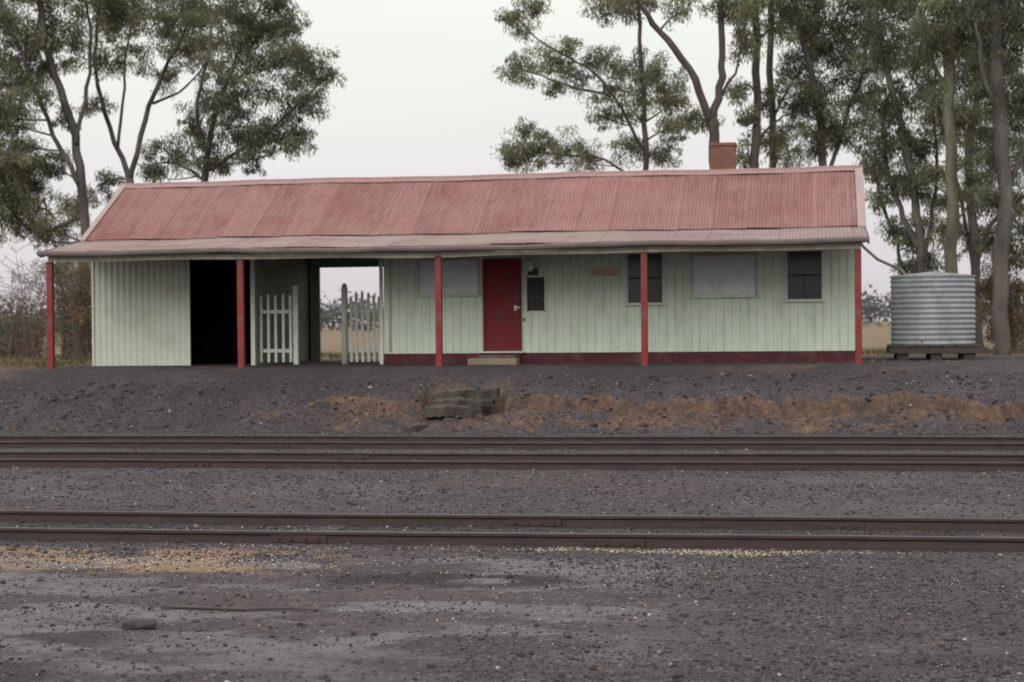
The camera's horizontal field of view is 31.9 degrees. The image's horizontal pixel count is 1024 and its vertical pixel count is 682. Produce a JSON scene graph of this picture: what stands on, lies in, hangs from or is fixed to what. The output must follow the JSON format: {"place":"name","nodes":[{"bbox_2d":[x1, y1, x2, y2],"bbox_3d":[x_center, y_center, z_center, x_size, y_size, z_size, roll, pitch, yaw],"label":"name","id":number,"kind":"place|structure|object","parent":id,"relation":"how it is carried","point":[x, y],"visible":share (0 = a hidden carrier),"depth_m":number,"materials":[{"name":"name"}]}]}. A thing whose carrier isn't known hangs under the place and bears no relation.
{"place":"outdoors","nodes":[
{"label":"outdoors","id":0,"kind":"place"},
{"bbox_2d":[0,320,1023,681],"bbox_3d":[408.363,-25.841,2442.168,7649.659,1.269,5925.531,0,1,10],"label":"ground","id":1,"kind":"structure","parent":0,"point":[318,658],"depth_m":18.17,"materials":[{"name":"grey gravel"}]},
{"bbox_2d":[0,285,32,319],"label":"shrub","id":2,"kind":"object","parent":1,"relation":"on","point":[7,307],"visible":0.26,"depth_m":64.47,"materials":[{"name":"plant"}]},
{"bbox_2d":[0,257,44,358],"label":"shrub","id":3,"kind":"object","parent":1,"relation":"on","point":[9,345],"visible":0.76,"depth_m":56.37,"materials":[{"name":"plant"}]},
{"bbox_2d":[0,313,45,358],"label":"shrub","id":4,"kind":"object","parent":1,"relation":"on","point":[2,353],"visible":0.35,"depth_m":59.29,"materials":[{"name":"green plant"}]},
{"bbox_2d":[0,317,46,354],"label":"shrub","id":5,"kind":"object","parent":1,"relation":"on","point":[41,327],"visible":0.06,"depth_m":65.80,"materials":[{"name":"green plant"}]},
{"bbox_2d":[0,236,80,359],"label":"shrub","id":6,"kind":"object","parent":1,"relation":"on","point":[35,347],"visible":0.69,"depth_m":53.05,"materials":[{"name":"plant"}]},
{"bbox_2d":[26,224,90,359],"bbox_3d":[-12.765,-1.381,51.868,2.796,4.056,2.389,0,1,41],"label":"shrub","id":7,"kind":"object","parent":1,"relation":"on","point":[58,306],"visible":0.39,"depth_m":51.60,"materials":[{"name":"brown plant"}]},
{"bbox_2d":[0,0,128,358],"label":"gum tree","id":8,"kind":"object","parent":1,"relation":"on","point":[19,179],"visible":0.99,"depth_m":57.19,"materials":[{"name":"green plant"}]},
{"bbox_2d":[38,237,91,359],"bbox_3d":[-11.864,-1.165,50.049,2.315,3.638,2.640,-1,1,-41],"label":"shrub","id":9,"kind":"object","parent":1,"relation":"on","point":[83,313],"visible":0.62,"depth_m":50.02,"materials":[{"name":"brown plant"}]},
{"bbox_2d":[122,619,156,629],"bbox_3d":[-2.627,2.005,12.639,0.246,0.087,0.176,0,1,10],"label":"rock","id":10,"kind":"object","parent":1,"relation":"on","point":[143,624],"visible":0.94,"depth_m":12.58,"materials":[{"name":"grey stone"}]},
{"bbox_2d":[74,0,258,209],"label":"gum tree","id":11,"kind":"object","parent":1,"relation":"on","point":[191,13],"visible":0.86,"depth_m":58.31,"materials":[{"name":"green plant"}]},
{"bbox_2d":[135,0,347,182],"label":"gum tree","id":12,"kind":"object","parent":1,"relation":"on","point":[297,55],"visible":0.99,"depth_m":52.76,"materials":[{"name":"green plant"}]},
{"bbox_2d":[161,605,327,610],"bbox_3d":[-1.991,1.987,13.320,1.282,0.026,0.076,0,1,8],"label":"fallen stick","id":13,"kind":"object","parent":1,"relation":"on","point":[222,608],"visible":1,"depth_m":13.30,"materials":[{"name":"wood"}]},
{"bbox_2d":[260,285,298,363],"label":"picket gate","id":14,"kind":"structure","parent":1,"relation":"on","point":[290,350],"depth_m":42.10,"materials":[{"name":"white paint"}]},
{"bbox_2d":[341,283,379,363],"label":"picket gate","id":15,"kind":"structure","parent":1,"relation":"on","point":[344,313],"depth_m":41.80,"materials":[{"name":"white wood"}]},
{"bbox_2d":[405,423,429,431],"bbox_3d":[-1.760,1.730,35.483,0.734,0.225,0.264,-1,1,-5],"label":"rock","id":16,"kind":"object","parent":1,"relation":"on","point":[413,427],"visible":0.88,"depth_m":35.36,"materials":[{"name":"grey stone"}]},
{"bbox_2d":[425,404,485,418],"bbox_3d":[-1.154,1.417,35.978,1.243,0.312,0.311,0,1,13],"label":"sleeper step","id":17,"kind":"object","parent":1,"relation":"on","point":[455,411],"visible":1,"depth_m":35.86,"materials":[{"name":"grey wood"}]},
{"bbox_2d":[434,397,494,406],"bbox_3d":[-0.953,1.235,36.203,1.258,0.212,0.234,0,1,10],"label":"sleeper step","id":18,"kind":"object","parent":1,"relation":"on","point":[470,402],"visible":0.97,"depth_m":36.12,"materials":[{"name":"grey wood"}]},
{"bbox_2d":[432,388,499,399],"bbox_3d":[-0.938,1.078,36.426,1.386,0.254,0.273,0,1,8],"label":"sleeper step","id":19,"kind":"object","parent":1,"relation":"on","point":[472,393],"visible":1,"depth_m":36.31,"materials":[{"name":"grey wood"}]},
{"bbox_2d":[37,142,905,368],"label":"station building","id":20,"kind":"structure","parent":1,"relation":"on","point":[723,259],"depth_m":41.04,"materials":[{"name":"paint"}]},
{"bbox_2d":[416,259,480,296],"bbox_3d":[-1.463,-1.454,41.165,1.520,0.855,0.074,0,1,10],"label":"boarded window","id":21,"kind":"structure","parent":20,"relation":"in","point":[458,275],"depth_m":41.16,"materials":[{"name":"beige paint"}]},
{"bbox_2d":[479,258,524,352],"bbox_3d":[-0.239,-0.803,40.939,1.060,2.155,0.135,0,1,10],"label":"door","id":22,"kind":"structure","parent":20,"relation":"in","point":[502,279],"depth_m":40.96,"materials":[{"name":"red paint"}]},
{"bbox_2d":[625,252,664,305],"bbox_3d":[2.998,-1.399,40.407,0.890,1.195,0.074,0,1,10],"label":"window","id":23,"kind":"structure","parent":20,"relation":"in","point":[655,259],"depth_m":40.41,"materials":[{"name":"black glass"}]},
{"bbox_2d":[689,253,758,297],"bbox_3d":[4.743,-1.458,40.110,1.550,0.985,0.074,0,1,10],"label":"boarded window","id":24,"kind":"structure","parent":20,"relation":"in","point":[711,274],"depth_m":40.12,"materials":[{"name":"beige paint"}]},
{"bbox_2d":[785,250,824,301],"bbox_3d":[6.498,-1.447,39.812,0.870,1.155,0.074,0,1,10],"label":"window","id":25,"kind":"structure","parent":20,"relation":"in","point":[804,268],"depth_m":39.83,"materials":[{"name":"black glass"}]},
{"bbox_2d":[467,354,519,364],"bbox_3d":[-0.352,0.506,40.388,1.120,0.380,1.100,0,1,10],"label":"door step","id":26,"kind":"object","parent":1,"relation":"on","point":[512,359],"depth_m":39.88,"materials":[{"name":"beige wood"}]},
{"bbox_2d":[0,469,1017,641],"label":"spilled grain","id":27,"kind":"object","parent":1,"relation":"on","point":[665,551],"visible":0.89,"depth_m":16.30,"materials":[{"name":"grain"}]},
{"bbox_2d":[0,510,1023,554],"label":"railway track","id":28,"kind":"structure","parent":1,"relation":"on","point":[729,539],"depth_m":17.92,"materials":[{"name":"metal"}]},
{"bbox_2d":[0,451,1023,472],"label":"railway track","id":29,"kind":"structure","parent":1,"relation":"on","point":[749,462],"depth_m":26.93,"materials":[{"name":"metal"}]},
{"bbox_2d":[0,435,1023,451],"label":"railway track","id":30,"kind":"structure","parent":1,"relation":"on","point":[958,443],"depth_m":31.03,"materials":[{"name":"metal"}]},
{"bbox_2d":[0,284,1023,333],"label":"distant wood","id":31,"kind":"object","parent":1,"relation":"on","point":[869,309],"visible":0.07,"depth_m":332.35,"materials":[{"name":"grey plant"}]},
{"bbox_2d":[0,346,1023,432],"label":"dry grass","id":32,"kind":"structure","parent":1,"relation":"on","point":[19,361],"depth_m":43.88,"materials":[{"name":"beige plant"}]},
{"bbox_2d":[490,0,692,173],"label":"gum tree","id":33,"kind":"object","parent":1,"relation":"on","point":[651,75],"visible":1,"depth_m":58.02,"materials":[{"name":"green plant"}]},
{"bbox_2d":[596,0,773,167],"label":"gum tree","id":34,"kind":"object","parent":1,"relation":"on","point":[741,18],"visible":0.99,"depth_m":51.66,"materials":[{"name":"green plant"}]},
{"bbox_2d":[723,0,815,168],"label":"gum tree","id":35,"kind":"object","parent":1,"relation":"on","point":[779,139],"visible":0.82,"depth_m":54.48,"materials":[{"name":"green plant"}]},
{"bbox_2d":[748,0,829,167],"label":"gum tree","id":36,"kind":"object","parent":1,"relation":"on","point":[793,58],"visible":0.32,"depth_m":58.17,"materials":[{"name":"green plant"}]},
{"bbox_2d":[763,0,927,183],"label":"gum tree","id":37,"kind":"object","parent":1,"relation":"on","point":[811,98],"visible":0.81,"depth_m":55.17,"materials":[{"name":"green plant"}]},
{"bbox_2d":[847,0,963,275],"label":"gum tree","id":38,"kind":"object","parent":1,"relation":"on","point":[905,141],"visible":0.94,"depth_m":48.92,"materials":[{"name":"green plant"}]},
{"bbox_2d":[886,344,987,359],"bbox_3d":[9.755,0.345,41.255,2.160,0.530,2.000,0,1,10],"label":"tank stand","id":39,"kind":"object","parent":1,"relation":"on","point":[935,352],"visible":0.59,"depth_m":40.33,"materials":[{"name":"brown wood"}]},
{"bbox_2d":[890,271,975,344],"bbox_3d":[9.676,-0.760,41.201,1.930,1.680,2.040,0,1,10],"label":"water tank","id":40,"kind":"object","parent":39,"relation":"on","point":[932,308],"visible":1,"depth_m":40.44,"materials":[{"name":"silver metal"}]},
{"bbox_2d":[878,0,1023,345],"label":"gum tree","id":41,"kind":"object","parent":1,"relation":"on","point":[970,224],"visible":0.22,"depth_m":62.05,"materials":[{"name":"green plant"}]},
{"bbox_2d":[896,0,1018,353],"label":"gum tree","id":42,"kind":"object","parent":1,"relation":"on","point":[939,40],"visible":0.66,"depth_m":47.11,"materials":[{"name":"green plant"}]},
{"bbox_2d":[940,0,1023,354],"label":"gum tree","id":43,"kind":"object","parent":1,"relation":"on","point":[1006,199],"visible":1,"depth_m":45.45,"materials":[{"name":"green plant"}]},
{"bbox_2d":[969,248,1023,352],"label":"shrub","id":44,"kind":"object","parent":1,"relation":"on","point":[985,287],"visible":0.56,"depth_m":47.80,"materials":[{"name":"brown plant"}]},
{"bbox_2d":[0,0,1023,325],"label":"sky","id":45,"kind":"structure","parent":0,"point":[422,95],"materials":[{"name":"white"}]}
]}

